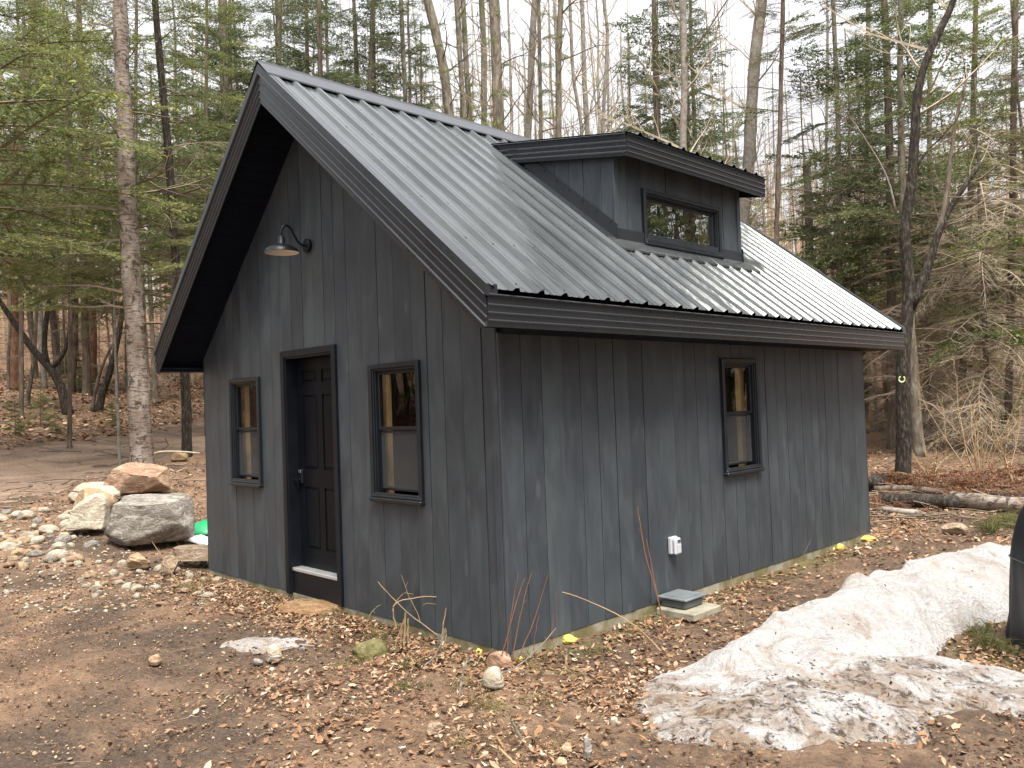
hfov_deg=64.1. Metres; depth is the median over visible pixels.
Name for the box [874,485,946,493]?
log
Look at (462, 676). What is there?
cut sapling
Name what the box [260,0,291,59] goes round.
spruce tree
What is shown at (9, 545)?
pebble
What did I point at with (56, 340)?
spruce tree
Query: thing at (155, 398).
spruce tree
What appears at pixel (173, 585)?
pebble
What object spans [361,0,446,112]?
spruce tree
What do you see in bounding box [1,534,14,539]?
pebble
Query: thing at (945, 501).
log
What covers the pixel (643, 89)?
spruce tree
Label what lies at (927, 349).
dead fir
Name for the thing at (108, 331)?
dead fir
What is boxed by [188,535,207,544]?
white board
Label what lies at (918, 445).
spruce tree
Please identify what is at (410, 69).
spruce tree
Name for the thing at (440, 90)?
bare tree
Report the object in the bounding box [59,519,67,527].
pebble
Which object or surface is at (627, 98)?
spruce tree
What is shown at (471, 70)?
bare tree
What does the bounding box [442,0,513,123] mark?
mossy tree
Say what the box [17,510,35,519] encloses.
pebble
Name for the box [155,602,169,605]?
pebble
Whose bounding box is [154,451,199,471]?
crossed sticks
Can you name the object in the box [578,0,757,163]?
bare tree
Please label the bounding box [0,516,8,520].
pebble
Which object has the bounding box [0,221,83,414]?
crooked tree
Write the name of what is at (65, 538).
pebble
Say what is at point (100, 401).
crooked tree
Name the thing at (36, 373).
spruce tree
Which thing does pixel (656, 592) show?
sapling clump
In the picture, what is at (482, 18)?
mossy tree
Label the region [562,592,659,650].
fallen branch
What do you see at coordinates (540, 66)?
mossy tree
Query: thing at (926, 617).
snow bank
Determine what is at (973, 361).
dead fir
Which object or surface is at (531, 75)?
bare tree
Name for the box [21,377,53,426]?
young fir
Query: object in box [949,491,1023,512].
log
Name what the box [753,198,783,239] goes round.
dead fir
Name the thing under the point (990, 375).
young fir
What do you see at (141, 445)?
birch tree
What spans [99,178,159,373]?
dead fir
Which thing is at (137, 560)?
stone
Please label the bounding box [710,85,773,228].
spruce tree
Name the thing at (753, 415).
window
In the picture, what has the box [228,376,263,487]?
window
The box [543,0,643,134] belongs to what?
bare tree
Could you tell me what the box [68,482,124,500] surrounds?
boulder
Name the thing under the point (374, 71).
spruce tree
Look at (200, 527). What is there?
green lid
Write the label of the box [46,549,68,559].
pebble
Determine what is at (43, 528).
pebble
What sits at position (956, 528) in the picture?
stone
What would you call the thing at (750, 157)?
bare tree
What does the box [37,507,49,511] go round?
pebble
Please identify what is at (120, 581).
pebble
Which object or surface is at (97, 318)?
dead fir
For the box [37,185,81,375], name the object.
dead fir
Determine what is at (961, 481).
brush pile
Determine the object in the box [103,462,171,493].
boulder
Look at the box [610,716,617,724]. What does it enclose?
stone
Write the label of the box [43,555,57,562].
pebble
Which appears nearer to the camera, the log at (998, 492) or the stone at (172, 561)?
the stone at (172, 561)
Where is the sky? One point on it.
(635, 7)
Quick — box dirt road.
[0,419,204,502]
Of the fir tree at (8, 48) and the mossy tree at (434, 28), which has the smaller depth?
the fir tree at (8, 48)
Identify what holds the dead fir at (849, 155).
on the ground at (68, 689)
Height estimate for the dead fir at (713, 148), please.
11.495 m
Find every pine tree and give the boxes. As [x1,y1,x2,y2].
[0,0,76,389]
[41,0,113,381]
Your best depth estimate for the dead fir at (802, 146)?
29.11 m
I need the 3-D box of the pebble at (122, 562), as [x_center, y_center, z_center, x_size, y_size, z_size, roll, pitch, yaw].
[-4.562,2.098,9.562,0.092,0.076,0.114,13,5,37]
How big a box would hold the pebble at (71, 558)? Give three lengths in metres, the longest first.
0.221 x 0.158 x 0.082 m
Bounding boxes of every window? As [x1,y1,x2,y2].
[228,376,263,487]
[367,360,425,505]
[641,188,724,258]
[719,358,764,476]
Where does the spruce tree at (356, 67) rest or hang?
on the ground at (68, 689)
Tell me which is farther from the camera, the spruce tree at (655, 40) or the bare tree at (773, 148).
the bare tree at (773, 148)
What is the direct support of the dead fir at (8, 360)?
on the ground at (68, 689)
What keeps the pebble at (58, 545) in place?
on the ground at (68, 689)
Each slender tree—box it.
[0,276,25,341]
[92,56,142,390]
[155,185,175,380]
[773,164,801,252]
[844,72,885,431]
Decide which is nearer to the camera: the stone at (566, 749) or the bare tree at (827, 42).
the stone at (566, 749)
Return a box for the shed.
[153,59,905,660]
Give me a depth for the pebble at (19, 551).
9.80 m
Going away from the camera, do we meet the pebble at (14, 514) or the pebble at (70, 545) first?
the pebble at (70, 545)
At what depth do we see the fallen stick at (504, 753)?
4.00 m
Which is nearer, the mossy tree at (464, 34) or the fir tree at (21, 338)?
the fir tree at (21, 338)
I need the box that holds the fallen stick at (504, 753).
[497,745,519,766]
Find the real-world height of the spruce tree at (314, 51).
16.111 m
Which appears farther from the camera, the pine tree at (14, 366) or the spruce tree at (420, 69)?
the spruce tree at (420, 69)
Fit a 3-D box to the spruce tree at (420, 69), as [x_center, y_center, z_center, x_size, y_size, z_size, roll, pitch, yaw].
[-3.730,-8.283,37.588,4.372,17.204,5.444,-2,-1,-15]
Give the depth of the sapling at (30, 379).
25.14 m
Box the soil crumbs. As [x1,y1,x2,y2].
[0,460,1023,767]
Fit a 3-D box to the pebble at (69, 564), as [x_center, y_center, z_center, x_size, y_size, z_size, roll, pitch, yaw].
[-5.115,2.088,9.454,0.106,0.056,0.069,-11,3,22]
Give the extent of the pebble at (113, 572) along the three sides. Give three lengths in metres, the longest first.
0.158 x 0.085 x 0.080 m
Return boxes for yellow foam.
[562,634,577,643]
[836,543,843,550]
[861,536,876,541]
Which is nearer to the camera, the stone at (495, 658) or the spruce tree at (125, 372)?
the stone at (495, 658)
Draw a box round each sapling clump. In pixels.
[369,575,437,636]
[499,573,556,662]
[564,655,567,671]
[637,506,667,637]
[731,578,744,632]
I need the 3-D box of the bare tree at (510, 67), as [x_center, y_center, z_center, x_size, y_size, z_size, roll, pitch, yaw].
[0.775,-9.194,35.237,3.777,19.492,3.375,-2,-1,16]
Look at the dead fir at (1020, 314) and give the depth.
27.94 m
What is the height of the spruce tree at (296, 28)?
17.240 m
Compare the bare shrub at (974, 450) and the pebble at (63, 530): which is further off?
the bare shrub at (974, 450)
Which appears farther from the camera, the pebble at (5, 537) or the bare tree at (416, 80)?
the bare tree at (416, 80)
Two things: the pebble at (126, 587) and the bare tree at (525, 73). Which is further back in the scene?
the bare tree at (525, 73)
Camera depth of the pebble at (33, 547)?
10.13 m
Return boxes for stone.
[127,552,150,567]
[148,654,161,665]
[160,555,178,573]
[171,452,187,460]
[253,658,262,664]
[265,643,281,661]
[275,598,343,618]
[351,638,389,660]
[426,721,445,734]
[483,666,503,688]
[486,651,512,669]
[554,757,566,766]
[561,742,571,755]
[583,736,591,758]
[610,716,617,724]
[941,523,968,533]
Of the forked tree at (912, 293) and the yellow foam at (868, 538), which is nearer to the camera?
the yellow foam at (868, 538)
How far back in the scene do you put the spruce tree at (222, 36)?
23.69 m
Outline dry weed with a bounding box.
[152,542,178,583]
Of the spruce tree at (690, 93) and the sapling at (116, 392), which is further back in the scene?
the spruce tree at (690, 93)
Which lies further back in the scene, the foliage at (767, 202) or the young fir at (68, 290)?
the foliage at (767, 202)
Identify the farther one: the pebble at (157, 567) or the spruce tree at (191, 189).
the spruce tree at (191, 189)
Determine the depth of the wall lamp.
7.32 m
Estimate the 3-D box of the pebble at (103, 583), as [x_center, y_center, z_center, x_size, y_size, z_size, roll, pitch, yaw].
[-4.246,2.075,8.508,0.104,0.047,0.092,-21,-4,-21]
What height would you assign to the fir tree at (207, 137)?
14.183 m
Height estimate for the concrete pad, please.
0.060 m
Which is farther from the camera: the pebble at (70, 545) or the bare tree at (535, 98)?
the bare tree at (535, 98)
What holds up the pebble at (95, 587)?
on the ground at (68, 689)
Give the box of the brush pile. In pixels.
[869,490,943,516]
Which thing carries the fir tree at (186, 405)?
on the ground at (68, 689)
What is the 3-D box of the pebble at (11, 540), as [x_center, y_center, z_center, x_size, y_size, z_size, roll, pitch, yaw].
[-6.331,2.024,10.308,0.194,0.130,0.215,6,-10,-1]
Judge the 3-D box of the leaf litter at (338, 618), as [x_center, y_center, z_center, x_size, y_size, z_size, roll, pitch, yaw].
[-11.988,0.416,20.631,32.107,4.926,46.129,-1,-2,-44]
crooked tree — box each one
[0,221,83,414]
[90,336,120,410]
[93,245,144,411]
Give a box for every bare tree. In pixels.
[4,0,57,386]
[141,119,169,327]
[407,55,430,102]
[435,47,456,112]
[443,0,480,121]
[452,32,480,115]
[454,0,552,139]
[488,0,524,135]
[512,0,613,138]
[513,28,547,139]
[514,0,588,137]
[526,66,547,137]
[529,0,575,137]
[536,0,650,134]
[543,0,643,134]
[543,0,661,136]
[574,0,636,135]
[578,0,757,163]
[586,0,624,132]
[595,28,633,128]
[672,0,800,230]
[751,0,879,269]
[759,65,794,250]
[795,56,843,278]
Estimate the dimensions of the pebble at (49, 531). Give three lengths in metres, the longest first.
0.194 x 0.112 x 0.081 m
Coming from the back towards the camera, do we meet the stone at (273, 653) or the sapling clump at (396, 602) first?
the sapling clump at (396, 602)
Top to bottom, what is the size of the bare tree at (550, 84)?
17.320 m
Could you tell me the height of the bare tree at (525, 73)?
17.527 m
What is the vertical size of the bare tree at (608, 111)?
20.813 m
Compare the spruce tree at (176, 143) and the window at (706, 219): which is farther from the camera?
the spruce tree at (176, 143)
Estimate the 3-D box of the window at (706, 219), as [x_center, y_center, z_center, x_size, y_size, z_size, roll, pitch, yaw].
[1.701,-1.578,8.165,1.367,0.540,0.122,-1,-2,-44]
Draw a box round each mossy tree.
[396,0,489,118]
[431,0,544,130]
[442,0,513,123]
[443,0,514,126]
[454,0,516,121]
[505,0,590,138]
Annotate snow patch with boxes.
[220,637,316,653]
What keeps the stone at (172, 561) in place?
on the ground at (68, 689)
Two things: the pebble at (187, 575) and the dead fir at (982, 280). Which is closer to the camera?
the pebble at (187, 575)
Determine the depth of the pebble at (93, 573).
9.11 m
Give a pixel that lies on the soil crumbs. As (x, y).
(24, 592)
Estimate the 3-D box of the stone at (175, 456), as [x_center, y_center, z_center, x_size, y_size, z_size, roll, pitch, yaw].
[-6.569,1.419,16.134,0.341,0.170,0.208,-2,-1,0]
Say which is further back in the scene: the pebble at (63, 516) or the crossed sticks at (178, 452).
the crossed sticks at (178, 452)
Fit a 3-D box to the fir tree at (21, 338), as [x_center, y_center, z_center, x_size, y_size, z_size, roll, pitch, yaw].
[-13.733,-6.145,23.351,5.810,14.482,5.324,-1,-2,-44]
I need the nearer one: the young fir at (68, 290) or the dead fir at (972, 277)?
the young fir at (68, 290)
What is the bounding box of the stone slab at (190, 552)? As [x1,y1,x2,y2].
[172,544,207,560]
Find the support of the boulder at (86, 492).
on the ground at (68, 689)
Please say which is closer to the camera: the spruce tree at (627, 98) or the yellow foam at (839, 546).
the yellow foam at (839, 546)
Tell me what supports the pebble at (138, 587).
on the ground at (68, 689)
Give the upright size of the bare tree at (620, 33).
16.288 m
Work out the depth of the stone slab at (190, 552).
9.26 m
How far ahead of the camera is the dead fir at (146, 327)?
43.76 m
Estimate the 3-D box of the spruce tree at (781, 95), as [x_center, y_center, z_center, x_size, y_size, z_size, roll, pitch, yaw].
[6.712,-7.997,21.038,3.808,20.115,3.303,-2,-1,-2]
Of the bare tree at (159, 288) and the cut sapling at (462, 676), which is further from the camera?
the bare tree at (159, 288)
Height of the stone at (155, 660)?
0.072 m
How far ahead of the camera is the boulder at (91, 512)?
11.03 m
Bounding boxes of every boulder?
[65,493,109,529]
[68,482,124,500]
[73,488,118,509]
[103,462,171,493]
[104,493,194,545]
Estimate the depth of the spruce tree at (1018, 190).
29.98 m
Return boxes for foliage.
[0,31,208,283]
[752,167,1023,421]
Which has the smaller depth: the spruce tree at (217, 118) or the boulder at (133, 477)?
the boulder at (133, 477)
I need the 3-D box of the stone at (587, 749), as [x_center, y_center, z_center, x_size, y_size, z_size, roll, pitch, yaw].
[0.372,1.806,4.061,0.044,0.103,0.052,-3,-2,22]
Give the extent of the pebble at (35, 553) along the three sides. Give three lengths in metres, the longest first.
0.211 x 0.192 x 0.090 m
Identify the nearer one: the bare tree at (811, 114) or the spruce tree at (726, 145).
the spruce tree at (726, 145)
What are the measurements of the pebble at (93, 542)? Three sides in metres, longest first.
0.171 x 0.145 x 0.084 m
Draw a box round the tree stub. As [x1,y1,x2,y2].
[788,160,815,262]
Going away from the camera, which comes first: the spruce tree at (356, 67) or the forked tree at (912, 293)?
the forked tree at (912, 293)
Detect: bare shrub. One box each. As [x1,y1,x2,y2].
[891,424,954,478]
[916,352,1023,473]
[985,408,1023,481]
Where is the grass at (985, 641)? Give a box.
[175,507,1023,759]
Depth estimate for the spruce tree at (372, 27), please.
27.66 m
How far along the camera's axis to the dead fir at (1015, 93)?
19.53 m
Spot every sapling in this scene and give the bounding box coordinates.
[24,148,45,406]
[100,174,122,465]
[458,657,471,699]
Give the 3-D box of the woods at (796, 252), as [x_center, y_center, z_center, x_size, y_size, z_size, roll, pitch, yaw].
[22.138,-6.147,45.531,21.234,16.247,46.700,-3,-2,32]
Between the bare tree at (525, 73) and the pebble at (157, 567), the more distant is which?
the bare tree at (525, 73)
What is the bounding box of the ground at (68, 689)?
[0,313,1023,767]
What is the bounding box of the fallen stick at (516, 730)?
[510,717,524,746]
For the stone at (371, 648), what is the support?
on the ground at (68, 689)
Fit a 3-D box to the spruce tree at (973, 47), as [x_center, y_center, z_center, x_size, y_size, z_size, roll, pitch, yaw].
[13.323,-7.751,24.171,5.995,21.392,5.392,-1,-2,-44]
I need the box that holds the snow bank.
[633,542,1023,749]
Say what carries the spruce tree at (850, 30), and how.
on the ground at (68, 689)
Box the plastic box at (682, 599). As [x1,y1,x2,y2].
[658,589,705,609]
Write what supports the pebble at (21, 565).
on the ground at (68, 689)
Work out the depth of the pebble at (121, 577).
8.75 m
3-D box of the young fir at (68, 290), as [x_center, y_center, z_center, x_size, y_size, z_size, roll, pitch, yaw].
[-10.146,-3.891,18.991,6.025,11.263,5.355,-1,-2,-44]
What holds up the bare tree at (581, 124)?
on the ground at (68, 689)
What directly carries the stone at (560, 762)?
on the ground at (68, 689)
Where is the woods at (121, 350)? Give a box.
[0,1,246,379]
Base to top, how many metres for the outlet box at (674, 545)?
0.150 m
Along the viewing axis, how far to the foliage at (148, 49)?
39.81 m
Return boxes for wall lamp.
[264,224,311,255]
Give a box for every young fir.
[0,0,173,447]
[0,383,27,434]
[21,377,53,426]
[46,401,66,431]
[48,317,67,372]
[61,335,96,390]
[102,395,121,425]
[936,300,1023,425]
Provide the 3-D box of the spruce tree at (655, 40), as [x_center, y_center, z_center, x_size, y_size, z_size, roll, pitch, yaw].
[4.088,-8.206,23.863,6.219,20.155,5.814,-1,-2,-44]
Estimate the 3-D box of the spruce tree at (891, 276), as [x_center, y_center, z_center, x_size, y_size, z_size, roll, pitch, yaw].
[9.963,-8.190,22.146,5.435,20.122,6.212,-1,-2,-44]
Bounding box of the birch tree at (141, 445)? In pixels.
[0,0,216,463]
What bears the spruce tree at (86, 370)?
on the ground at (68, 689)
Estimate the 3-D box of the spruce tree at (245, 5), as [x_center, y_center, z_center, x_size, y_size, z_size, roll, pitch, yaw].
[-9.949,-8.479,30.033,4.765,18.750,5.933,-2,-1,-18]
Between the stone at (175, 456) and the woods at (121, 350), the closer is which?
the stone at (175, 456)
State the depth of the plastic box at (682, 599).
6.71 m
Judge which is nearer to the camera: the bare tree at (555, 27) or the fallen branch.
the fallen branch
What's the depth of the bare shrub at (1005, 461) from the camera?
14.21 m
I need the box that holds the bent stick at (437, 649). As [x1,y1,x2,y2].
[424,628,445,665]
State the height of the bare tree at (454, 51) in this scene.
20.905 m
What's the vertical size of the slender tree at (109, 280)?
12.866 m
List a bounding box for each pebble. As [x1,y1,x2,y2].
[0,509,11,514]
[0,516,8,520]
[0,542,17,550]
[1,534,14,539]
[1,539,19,546]
[2,589,9,594]
[3,561,15,567]
[7,555,19,560]
[9,548,25,555]
[11,511,19,517]
[16,536,29,542]
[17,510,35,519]
[17,561,28,570]
[21,531,35,535]
[28,549,44,556]
[29,545,41,549]
[30,535,44,542]
[32,517,42,523]
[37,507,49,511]
[38,525,59,532]
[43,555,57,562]
[46,530,53,533]
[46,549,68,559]
[51,542,66,549]
[53,534,71,543]
[57,513,69,519]
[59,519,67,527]
[60,527,75,532]
[64,556,78,561]
[66,542,74,547]
[66,562,73,566]
[72,554,84,561]
[73,560,82,565]
[81,574,90,577]
[84,571,96,576]
[86,540,98,545]
[90,584,102,589]
[100,580,108,585]
[105,559,112,563]
[109,569,117,575]
[114,579,123,584]
[116,575,124,580]
[117,560,126,565]
[121,585,130,589]
[131,584,144,591]
[133,593,140,598]
[148,584,160,589]
[153,564,160,571]
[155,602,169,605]
[168,584,179,587]
[181,588,189,592]
[185,573,194,577]
[202,592,213,598]
[212,577,222,580]
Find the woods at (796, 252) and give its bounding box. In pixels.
[755,72,1023,429]
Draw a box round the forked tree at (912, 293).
[808,0,1023,483]
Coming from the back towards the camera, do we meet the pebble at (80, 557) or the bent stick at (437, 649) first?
the pebble at (80, 557)
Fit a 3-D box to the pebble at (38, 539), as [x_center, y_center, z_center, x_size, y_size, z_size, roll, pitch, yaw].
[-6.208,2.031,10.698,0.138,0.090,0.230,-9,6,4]
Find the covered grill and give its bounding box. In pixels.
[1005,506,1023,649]
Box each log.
[868,471,892,491]
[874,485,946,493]
[881,493,959,509]
[881,506,920,515]
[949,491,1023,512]
[976,491,1023,496]
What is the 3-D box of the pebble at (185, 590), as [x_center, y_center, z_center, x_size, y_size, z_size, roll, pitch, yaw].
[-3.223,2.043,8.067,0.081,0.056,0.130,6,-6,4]
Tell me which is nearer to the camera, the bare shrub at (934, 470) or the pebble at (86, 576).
the pebble at (86, 576)
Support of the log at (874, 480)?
on the ground at (68, 689)
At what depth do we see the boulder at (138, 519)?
10.53 m
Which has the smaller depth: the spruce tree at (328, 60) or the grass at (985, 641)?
the grass at (985, 641)
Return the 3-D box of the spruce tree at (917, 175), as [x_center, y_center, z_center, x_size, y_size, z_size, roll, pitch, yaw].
[15.131,-5.469,29.846,4.608,14.327,4.305,-2,-1,7]
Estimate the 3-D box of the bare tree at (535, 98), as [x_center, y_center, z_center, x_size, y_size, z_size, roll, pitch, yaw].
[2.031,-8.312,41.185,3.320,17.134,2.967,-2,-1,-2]
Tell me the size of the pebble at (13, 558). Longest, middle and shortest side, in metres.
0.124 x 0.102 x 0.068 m
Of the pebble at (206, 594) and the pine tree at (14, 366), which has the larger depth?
the pine tree at (14, 366)
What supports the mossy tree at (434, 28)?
on the ground at (68, 689)
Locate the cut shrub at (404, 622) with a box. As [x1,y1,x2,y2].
[394,608,446,648]
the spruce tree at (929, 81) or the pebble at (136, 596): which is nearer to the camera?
the pebble at (136, 596)
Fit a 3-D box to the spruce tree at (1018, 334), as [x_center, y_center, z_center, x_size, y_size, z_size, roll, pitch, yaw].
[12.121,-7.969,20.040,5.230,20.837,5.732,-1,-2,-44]
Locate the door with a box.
[293,356,336,572]
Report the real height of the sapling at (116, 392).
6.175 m
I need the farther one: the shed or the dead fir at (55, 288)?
the dead fir at (55, 288)
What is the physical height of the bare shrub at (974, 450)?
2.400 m
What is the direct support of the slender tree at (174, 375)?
on the ground at (68, 689)
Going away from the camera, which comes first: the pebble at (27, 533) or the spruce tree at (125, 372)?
the pebble at (27, 533)
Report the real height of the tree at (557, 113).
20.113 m
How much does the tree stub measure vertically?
8.437 m
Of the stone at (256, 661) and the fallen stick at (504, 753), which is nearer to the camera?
the fallen stick at (504, 753)
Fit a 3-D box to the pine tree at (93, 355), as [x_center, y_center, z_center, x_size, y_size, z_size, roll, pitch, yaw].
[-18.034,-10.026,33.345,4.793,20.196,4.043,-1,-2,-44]
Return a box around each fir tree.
[0,0,119,418]
[0,0,213,337]
[0,1,205,304]
[0,12,147,392]
[34,0,242,457]
[98,0,260,435]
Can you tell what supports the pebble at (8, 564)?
on the ground at (68, 689)
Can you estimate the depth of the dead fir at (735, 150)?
27.23 m
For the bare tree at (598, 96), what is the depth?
34.33 m
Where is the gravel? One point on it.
(126, 605)
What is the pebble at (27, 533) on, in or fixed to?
on the ground at (68, 689)
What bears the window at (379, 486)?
in the shed
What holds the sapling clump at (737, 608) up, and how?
on the ground at (68, 689)
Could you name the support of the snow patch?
on the ground at (68, 689)
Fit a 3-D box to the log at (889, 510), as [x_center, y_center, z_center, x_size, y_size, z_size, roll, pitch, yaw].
[5.496,1.800,11.545,0.515,0.125,0.182,-3,-2,26]
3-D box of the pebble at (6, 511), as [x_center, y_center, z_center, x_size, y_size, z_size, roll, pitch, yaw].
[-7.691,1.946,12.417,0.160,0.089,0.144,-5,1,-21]
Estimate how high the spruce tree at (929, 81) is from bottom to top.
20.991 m
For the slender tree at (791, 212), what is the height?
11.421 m
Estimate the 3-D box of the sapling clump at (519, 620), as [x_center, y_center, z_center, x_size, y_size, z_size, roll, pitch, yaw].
[0.099,1.713,5.497,0.437,0.892,0.100,-2,-1,2]
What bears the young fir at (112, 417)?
on the ground at (68, 689)
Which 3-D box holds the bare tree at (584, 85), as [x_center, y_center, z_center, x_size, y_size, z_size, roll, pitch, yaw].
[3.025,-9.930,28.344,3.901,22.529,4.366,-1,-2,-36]
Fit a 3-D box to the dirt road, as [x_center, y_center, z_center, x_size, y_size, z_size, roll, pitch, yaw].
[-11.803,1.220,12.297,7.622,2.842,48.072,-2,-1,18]
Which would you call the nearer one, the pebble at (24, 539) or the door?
the door
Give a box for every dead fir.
[0,120,53,389]
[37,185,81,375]
[38,136,74,338]
[59,169,118,367]
[79,177,121,360]
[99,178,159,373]
[142,175,159,367]
[695,134,742,164]
[717,141,779,230]
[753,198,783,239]
[760,75,867,384]
[795,28,906,416]
[850,166,1006,443]
[851,147,898,409]
[876,110,1023,433]
[877,77,1023,460]
[936,253,1023,416]
[946,0,1023,415]
[959,177,1023,421]
[987,14,1023,409]
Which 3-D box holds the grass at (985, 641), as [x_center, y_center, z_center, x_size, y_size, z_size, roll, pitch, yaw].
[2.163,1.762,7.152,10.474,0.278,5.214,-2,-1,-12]
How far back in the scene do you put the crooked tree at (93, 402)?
25.93 m
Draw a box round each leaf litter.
[0,364,1023,767]
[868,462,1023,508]
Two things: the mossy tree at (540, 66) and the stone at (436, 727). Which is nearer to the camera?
the stone at (436, 727)
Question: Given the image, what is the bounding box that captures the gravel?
[0,469,953,767]
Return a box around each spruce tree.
[0,0,66,377]
[0,0,116,376]
[0,0,154,395]
[83,7,187,390]
[99,70,186,402]
[138,0,208,336]
[138,0,271,295]
[165,93,215,286]
[182,63,244,260]
[183,0,260,257]
[188,0,260,178]
[194,0,333,219]
[214,0,316,151]
[244,0,381,87]
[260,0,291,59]
[271,0,361,81]
[301,0,362,77]
[309,37,325,75]
[322,0,407,97]
[323,0,423,103]
[349,10,400,97]
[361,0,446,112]
[379,0,440,108]
[399,25,441,106]
[602,0,729,160]
[606,36,653,132]
[627,0,698,142]
[643,0,743,165]
[662,0,780,228]
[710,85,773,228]
[716,0,850,265]
[719,121,763,222]
[759,0,948,387]
[779,0,950,432]
[786,0,1022,448]
[795,28,896,406]
[804,0,1006,456]
[854,0,1005,435]
[861,45,975,409]
[866,1,1023,439]
[878,0,1023,450]
[988,66,1023,363]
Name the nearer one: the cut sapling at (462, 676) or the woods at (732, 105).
the cut sapling at (462, 676)
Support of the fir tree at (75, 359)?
on the ground at (68, 689)
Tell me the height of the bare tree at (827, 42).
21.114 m
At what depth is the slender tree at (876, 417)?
27.19 m
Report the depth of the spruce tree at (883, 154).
27.82 m
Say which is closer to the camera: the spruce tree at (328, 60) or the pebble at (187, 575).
the pebble at (187, 575)
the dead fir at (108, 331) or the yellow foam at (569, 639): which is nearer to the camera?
the yellow foam at (569, 639)
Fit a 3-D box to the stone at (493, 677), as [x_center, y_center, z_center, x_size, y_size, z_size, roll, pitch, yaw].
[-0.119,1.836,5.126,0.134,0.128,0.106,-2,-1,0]
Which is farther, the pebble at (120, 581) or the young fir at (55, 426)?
the young fir at (55, 426)
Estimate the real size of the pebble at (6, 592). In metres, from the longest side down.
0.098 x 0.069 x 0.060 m
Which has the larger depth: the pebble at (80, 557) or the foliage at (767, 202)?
the foliage at (767, 202)
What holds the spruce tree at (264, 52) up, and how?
on the ground at (68, 689)
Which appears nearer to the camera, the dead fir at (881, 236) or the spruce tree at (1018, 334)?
the spruce tree at (1018, 334)
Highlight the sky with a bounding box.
[0,0,1023,310]
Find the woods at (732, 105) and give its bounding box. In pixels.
[237,0,793,245]
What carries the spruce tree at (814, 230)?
on the ground at (68, 689)
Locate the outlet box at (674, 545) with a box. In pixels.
[668,536,681,554]
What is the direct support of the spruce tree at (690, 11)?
on the ground at (68, 689)
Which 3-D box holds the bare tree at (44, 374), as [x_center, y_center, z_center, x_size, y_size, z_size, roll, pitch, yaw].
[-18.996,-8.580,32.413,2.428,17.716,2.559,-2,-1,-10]
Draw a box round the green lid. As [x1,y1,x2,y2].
[194,519,207,535]
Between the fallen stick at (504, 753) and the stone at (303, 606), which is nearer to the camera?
the fallen stick at (504, 753)
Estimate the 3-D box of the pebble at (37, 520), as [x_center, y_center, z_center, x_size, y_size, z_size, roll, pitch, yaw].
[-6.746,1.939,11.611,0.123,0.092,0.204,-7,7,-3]
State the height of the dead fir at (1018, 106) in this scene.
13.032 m
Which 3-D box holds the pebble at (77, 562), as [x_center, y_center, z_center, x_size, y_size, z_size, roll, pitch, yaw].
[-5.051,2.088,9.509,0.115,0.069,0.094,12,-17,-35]
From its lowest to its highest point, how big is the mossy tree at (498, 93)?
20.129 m
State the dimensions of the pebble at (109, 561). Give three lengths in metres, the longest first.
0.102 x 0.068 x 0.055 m
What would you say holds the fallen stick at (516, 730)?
on the ground at (68, 689)
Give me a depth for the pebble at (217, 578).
8.57 m
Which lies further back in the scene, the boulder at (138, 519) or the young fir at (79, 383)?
the young fir at (79, 383)
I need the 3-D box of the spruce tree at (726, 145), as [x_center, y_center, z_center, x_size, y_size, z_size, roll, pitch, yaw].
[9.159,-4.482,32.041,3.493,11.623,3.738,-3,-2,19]
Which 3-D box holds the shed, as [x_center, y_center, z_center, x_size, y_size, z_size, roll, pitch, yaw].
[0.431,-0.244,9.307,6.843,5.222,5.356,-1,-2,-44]
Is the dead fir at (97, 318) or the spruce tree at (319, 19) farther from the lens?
the dead fir at (97, 318)
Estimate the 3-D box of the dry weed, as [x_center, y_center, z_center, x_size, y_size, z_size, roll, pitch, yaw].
[-3.568,1.859,8.432,0.278,0.485,0.052,-2,-1,-4]
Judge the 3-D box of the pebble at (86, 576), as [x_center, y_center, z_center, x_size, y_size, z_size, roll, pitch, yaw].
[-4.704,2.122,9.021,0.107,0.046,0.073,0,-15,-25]
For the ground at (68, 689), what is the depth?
5.42 m
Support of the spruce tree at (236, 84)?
on the ground at (68, 689)
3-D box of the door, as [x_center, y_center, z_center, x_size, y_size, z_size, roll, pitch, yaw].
[-1.775,0.733,7.527,0.122,1.956,0.836,-1,-2,-44]
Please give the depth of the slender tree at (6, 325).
37.74 m
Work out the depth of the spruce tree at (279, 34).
29.72 m
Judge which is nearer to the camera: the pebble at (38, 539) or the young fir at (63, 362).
the pebble at (38, 539)
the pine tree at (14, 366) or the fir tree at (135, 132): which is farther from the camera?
the pine tree at (14, 366)
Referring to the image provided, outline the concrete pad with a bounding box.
[657,602,720,621]
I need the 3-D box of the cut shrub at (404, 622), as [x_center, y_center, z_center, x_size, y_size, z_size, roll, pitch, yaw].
[-0.581,1.829,6.047,0.592,0.373,0.077,-2,-1,0]
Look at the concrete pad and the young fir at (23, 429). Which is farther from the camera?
the young fir at (23, 429)
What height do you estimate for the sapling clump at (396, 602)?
0.513 m

